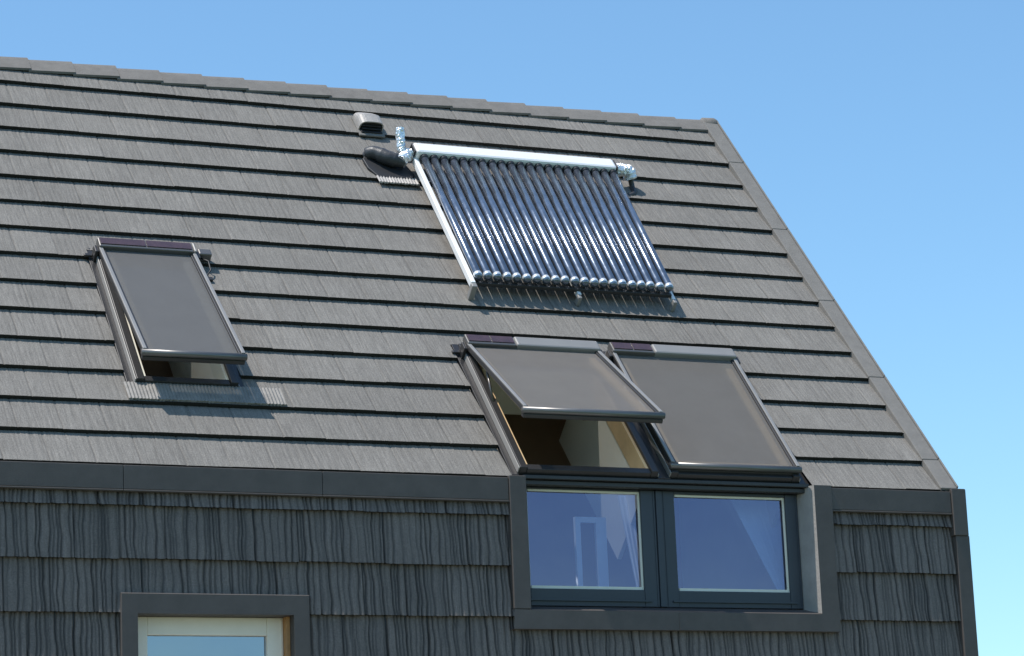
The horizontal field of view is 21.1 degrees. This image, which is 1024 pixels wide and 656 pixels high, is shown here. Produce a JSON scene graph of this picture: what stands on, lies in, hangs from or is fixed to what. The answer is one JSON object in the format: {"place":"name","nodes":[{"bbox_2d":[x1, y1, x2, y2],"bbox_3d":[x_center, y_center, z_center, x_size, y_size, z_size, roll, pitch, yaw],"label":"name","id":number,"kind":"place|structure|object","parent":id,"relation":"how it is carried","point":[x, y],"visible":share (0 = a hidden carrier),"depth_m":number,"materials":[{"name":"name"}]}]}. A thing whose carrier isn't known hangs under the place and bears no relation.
{"place":"outdoors","nodes":[
{"label":"outdoors","id":0,"kind":"place"},
{"bbox_2d":[2,502,953,633],"bbox_3d":[-1.789,3.323,17.453,11.120,4.880,0.020,3,-14,-23],"label":"facade backing","id":1,"kind":"object","parent":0,"point":[423,567],"visible":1,"depth_m":18.30,"materials":[{"name":"black"}]},
{"bbox_2d":[0,0,1023,655],"label":"sky","id":2,"kind":"structure","parent":0,"point":[886,137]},
{"bbox_2d":[238,345,811,485],"bbox_3d":[-2.624,-0.515,19.887,11.100,3.758,3.328,3,-14,-23],"label":"roof underlay","id":3,"kind":"object","parent":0,"point":[805,479],"visible":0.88,"depth_m":19.82,"materials":[{"name":"black"}]},
{"bbox_2d":[522,474,808,494],"bbox_3d":[1.069,1.106,19.320,2.233,0.062,0.165,3,-14,-23],"label":"dormer head","id":4,"kind":"object","parent":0,"point":[554,481],"visible":0.83,"depth_m":19.26},
{"bbox_2d":[700,118,717,123],"bbox_3d":[1.721,-1.755,24.009,0.145,0.159,0.159,3,-14,-23],"label":"ridge end cap","id":5,"kind":"object","parent":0,"point":[710,120],"visible":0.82,"depth_m":23.95,"materials":[{"name":"grey metal"}]},
{"bbox_2d":[796,485,821,612],"bbox_3d":[2.113,1.587,19.608,0.050,0.920,0.182,3,-14,-23],"label":"dormer reveal","id":6,"kind":"object","parent":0,"point":[809,556],"visible":1,"depth_m":19.61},
{"label":"ground","id":7,"kind":"structure","parent":0,"visible":0},
{"bbox_2d":[0,488,962,655],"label":"facade tiles","id":8,"kind":"object","parent":7,"relation":"on","point":[165,535],"visible":1,"depth_m":18.19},
{"bbox_2d":[119,592,310,655],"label":"window surround","id":9,"kind":"object","parent":8,"relation":"attached to","point":[294,608],"visible":1,"depth_m":17.71,"materials":[{"name":"metal"}]},
{"bbox_2d":[138,617,283,655],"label":"window frame","id":10,"kind":"object","parent":9,"relation":"attached to","point":[269,629],"visible":0.91,"depth_m":17.82,"materials":[{"name":"white plastic"}]},
{"bbox_2d":[280,619,281,655],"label":"window drip","id":11,"kind":"object","parent":9,"relation":"attached to","point":[281,636],"depth_m":17.98},
{"bbox_2d":[283,617,290,655],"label":"window reveal","id":12,"kind":"object","parent":9,"relation":"attached to","point":[286,636],"depth_m":17.95,"materials":[{"name":"brown wood"}]},
{"bbox_2d":[0,461,508,502],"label":"eave flashing","id":13,"kind":"object","parent":8,"relation":"attached to","point":[139,478],"visible":1,"depth_m":17.98,"materials":[{"name":"metal"}]},
{"bbox_2d":[0,69,945,491],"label":"roof tiles","id":14,"kind":"object","parent":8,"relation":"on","point":[340,285],"visible":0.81,"depth_m":20.48,"materials":[{"name":"grey tile"}]},
{"bbox_2d":[84,245,200,261],"bbox_3d":[-2.644,-0.511,19.685,0.835,0.119,0.120,3,-14,-23],"label":"cassette bracket","id":15,"kind":"object","parent":14,"relation":"attached to","point":[94,254],"visible":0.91,"depth_m":19.54,"materials":[{"name":"metal"}]},
{"bbox_2d":[96,237,193,254],"bbox_3d":[-2.627,-0.575,19.702,0.694,0.116,0.111,3,-14,-23],"label":"solar housing","id":16,"kind":"object","parent":14,"relation":"attached to","point":[143,249],"visible":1,"depth_m":19.65,"materials":[{"name":"grey metal"}]},
{"bbox_2d":[99,237,191,248],"bbox_3d":[-2.619,-0.605,19.688,0.670,0.058,0.052,3,-14,-23],"label":"solar strip","id":17,"kind":"object","parent":16,"relation":"on","point":[132,242],"visible":1,"depth_m":19.68,"materials":[{"name":"glass"}]},
{"bbox_2d":[104,314,214,378],"bbox_3d":[-2.543,0.301,19.419,0.675,1.561,1.487,3,-14,-23],"label":"lining","id":18,"kind":"object","parent":14,"relation":"attached to","point":[190,370],"visible":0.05,"depth_m":19.59,"materials":[{"name":"beige paint"}]},
{"bbox_2d":[86,248,243,386],"bbox_3d":[-2.433,-0.066,19.207,0.825,1.253,1.107,3,-14,-23],"label":"side flashing","id":19,"kind":"object","parent":14,"relation":"on","point":[111,324],"visible":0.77,"depth_m":18.96,"materials":[{"name":"metal"}]},
{"bbox_2d":[96,257,239,386],"bbox_3d":[-2.417,-0.081,19.173,0.735,1.205,1.073,3,-14,-23],"label":"side flashing edge","id":20,"kind":"object","parent":14,"relation":"on","point":[127,356],"visible":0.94,"depth_m":18.95,"materials":[{"name":"grey metal"}]},
{"bbox_2d":[98,247,240,386],"bbox_3d":[-2.397,-0.068,19.123,0.719,1.264,1.295,3,-14,-23],"label":"roof window","id":21,"kind":"structure","parent":14,"relation":"in","point":[224,374],"depth_m":18.78,"materials":[{"name":"grey metal"}]},
{"bbox_2d":[141,356,244,364],"bbox_3d":[-2.140,0.209,18.486,0.715,0.051,0.052,3,-14,-23],"label":"sash bottom rail","id":22,"kind":"object","parent":21,"relation":"attached to","point":[193,360],"visible":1,"depth_m":18.46,"materials":[{"name":"black metal"}]},
{"bbox_2d":[106,250,236,352],"bbox_3d":[-2.372,-0.192,19.083,0.623,0.981,1.108,3,-14,-23],"label":"awning blind","id":23,"kind":"object","parent":14,"relation":"attached to","point":[171,304],"visible":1,"depth_m":19.05,"materials":[{"name":"grey fabric"}]},
{"bbox_2d":[141,348,247,360],"bbox_3d":[-2.130,0.179,18.465,0.731,0.046,0.046,3,-14,-23],"label":"awning bottom bar","id":24,"kind":"object","parent":23,"relation":"attached to","point":[194,354],"visible":1,"depth_m":18.45,"materials":[{"name":"grey metal"}]},
{"bbox_2d":[99,247,244,353],"bbox_3d":[-2.365,-0.200,19.063,0.713,0.979,1.105,3,-14,-23],"label":"sash rail lip","id":25,"kind":"object","parent":14,"relation":"attached to","point":[137,331],"visible":1,"depth_m":19.03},
{"bbox_2d":[197,249,211,261],"bbox_3d":[-2.228,-0.525,19.906,0.099,0.090,0.090,3,-14,-23],"label":"control box","id":26,"kind":"object","parent":14,"relation":"attached to","point":[206,254],"visible":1,"depth_m":19.88,"materials":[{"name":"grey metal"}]},
{"bbox_2d":[124,381,286,405],"bbox_3d":[-2.064,0.444,18.550,1.100,0.154,0.134,3,-14,-23],"label":"lead apron","id":27,"kind":"object","parent":14,"relation":"on","point":[202,393],"visible":1,"depth_m":18.54,"materials":[{"name":"grey metal"}]},
{"bbox_2d":[201,258,210,275],"bbox_3d":[-2.200,-0.430,19.797,0.078,0.188,0.131,0,-13,-9],"label":"cable","id":28,"kind":"object","parent":14,"relation":"on","point":[208,264],"visible":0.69,"depth_m":19.82,"materials":[{"name":"black plastic"}]},
{"bbox_2d":[0,56,707,131],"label":"ridge tiles","id":29,"kind":"object","parent":14,"relation":"on","point":[166,78],"visible":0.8,"depth_m":22.57,"materials":[{"name":"grey tile"}]},
{"bbox_2d":[351,112,384,137],"bbox_3d":[-1.160,-1.639,22.243,0.220,0.248,0.228,3,-14,-23],"label":"roof vent","id":30,"kind":"object","parent":14,"relation":"on","point":[368,124],"visible":1,"depth_m":22.17,"materials":[{"name":"silver metal"}]},
{"bbox_2d":[362,146,419,185],"bbox_3d":[-0.969,-1.274,21.760,0.390,0.365,0.300,3,-14,-23],"label":"roof pipe boot","id":31,"kind":"object","parent":14,"relation":"on","point":[383,165],"visible":1,"depth_m":21.72,"materials":[{"name":"black rubber"}]},
{"bbox_2d":[463,334,515,348],"bbox_3d":[-0.163,0.107,19.905,0.380,0.116,0.111,3,-14,-23],"label":"solar housing","id":32,"kind":"object","parent":14,"relation":"attached to","point":[491,344],"visible":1,"depth_m":19.86,"materials":[{"name":"grey metal"}]},
{"bbox_2d":[466,334,513,342],"bbox_3d":[-0.156,0.077,19.892,0.356,0.058,0.052,3,-14,-23],"label":"solar strip","id":33,"kind":"object","parent":32,"relation":"on","point":[503,339],"visible":1,"depth_m":19.89,"materials":[{"name":"purple glass"}]},
{"bbox_2d":[486,371,493,400],"bbox_3d":[0.303,0.437,19.613,1.028,0.235,0.075,3,-14,-23],"label":"window stay","id":34,"kind":"object","parent":14,"relation":"attached to","point":[490,387],"depth_m":19.41,"materials":[{"name":"grey metal"}]},
{"bbox_2d":[452,342,603,358],"bbox_3d":[0.120,0.188,20.017,1.175,0.119,0.120,3,-14,-23],"label":"cassette bracket","id":35,"kind":"object","parent":14,"relation":"attached to","point":[462,351],"visible":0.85,"depth_m":19.80,"materials":[{"name":"metal"}]},
{"bbox_2d":[395,127,676,311],"bbox_3d":[0.295,-0.845,21.563,2.136,1.679,1.355,3,-14,-23],"label":"solar thermal collector","id":36,"kind":"object","parent":14,"relation":"on","point":[616,226],"visible":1,"depth_m":21.46,"materials":[{"name":"silver glass"}]},
{"bbox_2d":[469,366,637,558],"bbox_3d":[0.201,0.961,19.802,1.015,1.460,1.397,3,-14,-23],"label":"lining","id":37,"kind":"object","parent":14,"relation":"attached to","point":[589,443],"visible":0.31,"depth_m":20.00,"materials":[{"name":"beige paint"}]},
{"bbox_2d":[617,495,640,586],"bbox_3d":[0.904,1.572,19.382,0.200,0.830,0.245,3,-14,-23],"label":"curtain","id":38,"kind":"object","parent":37,"relation":"hanging from","point":[631,534],"visible":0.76,"depth_m":19.41,"materials":[{"name":"white fabric"}]},
{"bbox_2d":[451,344,664,479],"bbox_3d":[0.312,0.594,19.590,1.165,1.152,1.018,3,-14,-23],"label":"side flashing","id":39,"kind":"object","parent":14,"relation":"on","point":[487,417],"visible":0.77,"depth_m":19.32,"materials":[{"name":"metal"}]},
{"bbox_2d":[464,354,658,476],"bbox_3d":[0.327,0.579,19.556,1.075,1.104,0.984,3,-14,-23],"label":"side flashing edge","id":40,"kind":"object","parent":14,"relation":"on","point":[493,415],"visible":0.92,"depth_m":19.27,"materials":[{"name":"grey metal"}]},
{"bbox_2d":[466,344,658,478],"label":"roof window","id":41,"kind":"structure","parent":14,"relation":"in","point":[635,452],"depth_m":19.24,"materials":[{"name":"grey metal"}]},
{"bbox_2d":[513,337,599,352],"bbox_3d":[0.324,0.133,20.112,0.671,0.114,0.110,3,-14,-23],"label":"awning cassette","id":42,"kind":"object","parent":41,"relation":"attached to","point":[528,343],"visible":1,"depth_m":20.08,"materials":[{"name":"grey metal"}]},
{"bbox_2d":[521,413,662,422],"bbox_3d":[0.555,0.615,18.904,1.056,0.048,0.053,3,-14,-23],"label":"sash bottom rail","id":43,"kind":"object","parent":41,"relation":"attached to","point":[590,418],"visible":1,"depth_m":18.88,"materials":[{"name":"grey metal"}]},
{"bbox_2d":[475,347,653,411],"bbox_3d":[0.355,0.359,19.463,1.007,0.673,1.065,3,-14,-23],"label":"awning blind","id":44,"kind":"object","parent":14,"relation":"attached to","point":[555,379],"visible":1,"depth_m":19.44,"materials":[{"name":"grey fabric"}]},
{"bbox_2d":[521,406,665,418],"bbox_3d":[0.563,0.582,18.888,1.071,0.046,0.046,3,-14,-23],"label":"awning bottom bar","id":45,"kind":"object","parent":44,"relation":"attached to","point":[592,412],"visible":1,"depth_m":18.86,"materials":[{"name":"grey metal"}]},
{"bbox_2d":[467,343,662,411],"bbox_3d":[0.362,0.348,19.444,1.096,0.674,1.060,3,-14,-23],"label":"sash rail lip","id":46,"kind":"object","parent":14,"relation":"attached to","point":[520,400],"visible":1,"depth_m":19.40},
{"bbox_2d":[607,342,653,356],"bbox_3d":[0.879,0.166,20.350,0.338,0.116,0.111,3,-14,-23],"label":"solar housing","id":47,"kind":"object","parent":14,"relation":"on","point":[632,352],"visible":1,"depth_m":20.30,"materials":[{"name":"grey metal"}]},
{"bbox_2d":[611,342,651,349],"bbox_3d":[0.886,0.135,20.336,0.314,0.058,0.052,3,-14,-23],"label":"solar strip","id":48,"kind":"object","parent":47,"relation":"on","point":[618,345],"visible":1,"depth_m":20.33,"materials":[{"name":"purple glass"}]},
{"bbox_2d":[633,422,670,483],"bbox_3d":[0.845,0.638,19.810,0.098,1.139,1.016,3,-14,-23],"label":"coupling gutter","id":49,"kind":"object","parent":14,"relation":"attached to","point":[663,474],"visible":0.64,"depth_m":19.46,"materials":[{"name":"metal"}]},
{"bbox_2d":[605,350,740,363],"bbox_3d":[1.167,0.246,20.463,1.145,0.119,0.120,3,-14,-23],"label":"cassette bracket","id":50,"kind":"object","parent":14,"relation":"attached to","point":[608,355],"visible":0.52,"depth_m":20.25,"materials":[{"name":"metal"}]},
{"bbox_2d":[605,352,800,481],"bbox_3d":[1.374,0.637,20.003,1.045,1.104,0.984,3,-14,-23],"label":"side flashing edge","id":51,"kind":"object","parent":14,"relation":"on","point":[657,450],"visible":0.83,"depth_m":19.47,"materials":[{"name":"grey metal"}]},
{"bbox_2d":[603,351,805,483],"bbox_3d":[1.359,0.652,20.037,1.135,1.152,1.018,3,-14,-23],"label":"side flashing","id":52,"kind":"object","parent":14,"relation":"on","point":[801,481],"visible":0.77,"depth_m":19.70,"materials":[{"name":"metal"}]},
{"bbox_2d":[619,355,791,465],"bbox_3d":[1.391,0.591,19.970,0.933,0.974,0.861,3,-14,-23],"label":"awning blind","id":53,"kind":"object","parent":14,"relation":"attached to","point":[710,409],"visible":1,"depth_m":19.96,"materials":[{"name":"grey fabric"}]},
{"bbox_2d":[669,462,801,472],"bbox_3d":[1.584,0.987,19.465,1.041,0.046,0.046,3,-14,-23],"label":"awning bottom bar","id":54,"kind":"object","parent":53,"relation":"attached to","point":[733,467],"visible":1,"depth_m":19.44,"materials":[{"name":"grey metal"}]},
{"bbox_2d":[612,353,799,483],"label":"roof window","id":55,"kind":"structure","parent":14,"relation":"in","point":[677,475],"depth_m":19.53,"materials":[{"name":"grey metal"}]},
{"bbox_2d":[651,344,735,360],"bbox_3d":[1.352,0.190,20.550,0.683,0.114,0.110,3,-14,-23],"label":"awning cassette","id":56,"kind":"object","parent":55,"relation":"attached to","point":[694,352],"visible":1,"depth_m":20.51,"materials":[{"name":"grey metal"}]},
{"bbox_2d":[670,469,798,475],"bbox_3d":[1.573,1.014,19.489,1.025,0.052,0.051,3,-14,-23],"label":"sash bottom rail","id":57,"kind":"object","parent":55,"relation":"attached to","point":[733,472],"visible":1,"depth_m":19.46,"materials":[{"name":"grey metal"}]},
{"bbox_2d":[613,352,799,466],"bbox_3d":[1.399,0.586,19.949,1.023,0.971,0.860,3,-14,-23],"label":"sash rail lip","id":58,"kind":"object","parent":14,"relation":"on","point":[755,395],"visible":0.94,"depth_m":20.03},
{"bbox_2d":[722,499,781,561],"bbox_3d":[1.248,1.020,20.249,0.985,1.460,1.397,3,-14,-23],"label":"lining","id":59,"kind":"object","parent":14,"relation":"attached to","point":[774,508],"visible":0.19,"depth_m":20.12,"materials":[{"name":"beige paint"}]},
{"bbox_2d":[730,499,786,589],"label":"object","id":60,"kind":"object","parent":59,"relation":"hanging from","point":[767,540],"visible":0.74,"depth_m":19.85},
{"bbox_2d":[507,475,530,608],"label":"dormer trim","id":61,"kind":"structure","parent":8,"relation":"attached to","point":[519,568],"depth_m":18.63,"materials":[{"name":"grey metal"}]},
{"bbox_2d":[512,606,840,632],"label":"dormer trim bottom","id":62,"kind":"structure","parent":8,"relation":"attached to","point":[643,619],"depth_m":18.97,"materials":[{"name":"grey metal"}]},
{"bbox_2d":[526,487,659,607],"bbox_3d":[0.521,1.520,19.042,1.051,0.821,0.060,3,-14,-23],"label":"dormer window frame","id":63,"kind":"object","parent":62,"relation":"attached to","point":[649,592],"visible":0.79,"depth_m":19.09,"materials":[{"name":"grey metal"}]},
{"bbox_2d":[527,489,643,589],"bbox_3d":[0.503,1.465,19.040,0.865,0.689,0.010,3,-14,-23],"label":"dormer window bead","id":64,"kind":"object","parent":63,"relation":"attached to","point":[601,587],"visible":0.88,"depth_m":19.10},
{"bbox_2d":[531,492,658,605],"bbox_3d":[0.536,1.512,19.009,1.027,0.801,0.014,3,-14,-23],"label":"dormer window drip","id":65,"kind":"object","parent":63,"relation":"attached to","point":[536,599],"visible":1,"depth_m":19.01},
{"bbox_2d":[654,491,666,607],"bbox_3d":[1.030,1.548,19.251,0.046,0.819,0.065,3,-14,-23],"label":"dormer post","id":66,"kind":"object","parent":62,"relation":"on","point":[660,551],"visible":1,"depth_m":19.22,"materials":[{"name":"grey metal"}]},
{"bbox_2d":[661,491,803,609],"bbox_3d":[1.548,1.577,19.480,1.085,0.821,0.060,3,-14,-23],"label":"dormer window frame","id":67,"kind":"object","parent":62,"relation":"attached to","point":[793,595],"visible":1,"depth_m":19.41,"materials":[{"name":"grey metal"}]},
{"bbox_2d":[674,495,789,592],"bbox_3d":[1.551,1.530,19.485,0.888,0.682,0.010,3,-14,-23],"label":"dormer window bead","id":68,"kind":"object","parent":67,"relation":"attached to","point":[747,590],"visible":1,"depth_m":19.55,"materials":[{"name":"grey plastic"}]},
{"bbox_2d":[662,492,802,607],"bbox_3d":[1.563,1.569,19.447,1.061,0.801,0.014,3,-14,-23],"label":"dormer window drip","id":69,"kind":"object","parent":67,"relation":"attached to","point":[733,601],"visible":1,"depth_m":19.35},
{"bbox_2d":[814,485,840,630],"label":"dormer trim","id":70,"kind":"structure","parent":8,"relation":"attached to","point":[826,552],"depth_m":19.56,"materials":[{"name":"grey metal"}]},
{"bbox_2d":[831,488,951,515],"bbox_3d":[2.732,1.257,19.901,1.001,0.170,0.068,3,-14,-23],"label":"eave flashing","id":71,"kind":"object","parent":8,"relation":"attached to","point":[875,501],"visible":1,"depth_m":19.87,"materials":[{"name":"metal"}]},
{"bbox_2d":[948,488,978,655],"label":"corner trim","id":72,"kind":"structure","parent":8,"relation":"attached to","point":[959,532],"depth_m":19.99,"materials":[{"name":"metal"}]},
{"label":"room floor","id":73,"kind":"structure","parent":0,"visible":0},
{"bbox_2d":[130,327,682,655],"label":"room back wall","id":74,"kind":"structure","parent":73,"relation":"on","point":[551,515],"depth_m":21.38,"materials":[{"name":"paint"}]},
{"bbox_2d":[573,517,608,586],"bbox_3d":[0.561,1.688,19.354,0.240,0.720,0.030,3,-14,-23],"label":"door frame","id":75,"kind":"object","parent":74,"relation":"attached to","point":[601,555],"visible":0.76,"depth_m":19.38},
{"bbox_2d":[678,497,802,609],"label":"room side wall","id":76,"kind":"structure","parent":73,"relation":"on","point":[716,552],"depth_m":21.25,"materials":[{"name":"beige paint"}]},
{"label":"rear roof slope","id":77,"kind":"object","parent":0,"visible":0},
{"bbox_2d":[717,121,957,488],"bbox_3d":[2.495,-0.240,22.127,0.012,3.956,3.535,3,-14,-23],"label":"verge edge","id":78,"kind":"object","parent":77,"relation":"attached to","point":[853,329],"visible":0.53,"depth_m":21.81,"materials":[{"name":"metal"}]},
{"bbox_3d":[-3.186,2.205,20.876,11.120,8.690,6.759,3,-14,-23],"label":"gable wall","id":79,"kind":"object","parent":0,"visible":0},
{"bbox_2d":[702,120,956,491],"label":"verge trim","id":80,"kind":"structure","parent":79,"relation":"attached to","point":[931,465],"depth_m":21.76,"materials":[{"name":"metal"}]}
]}

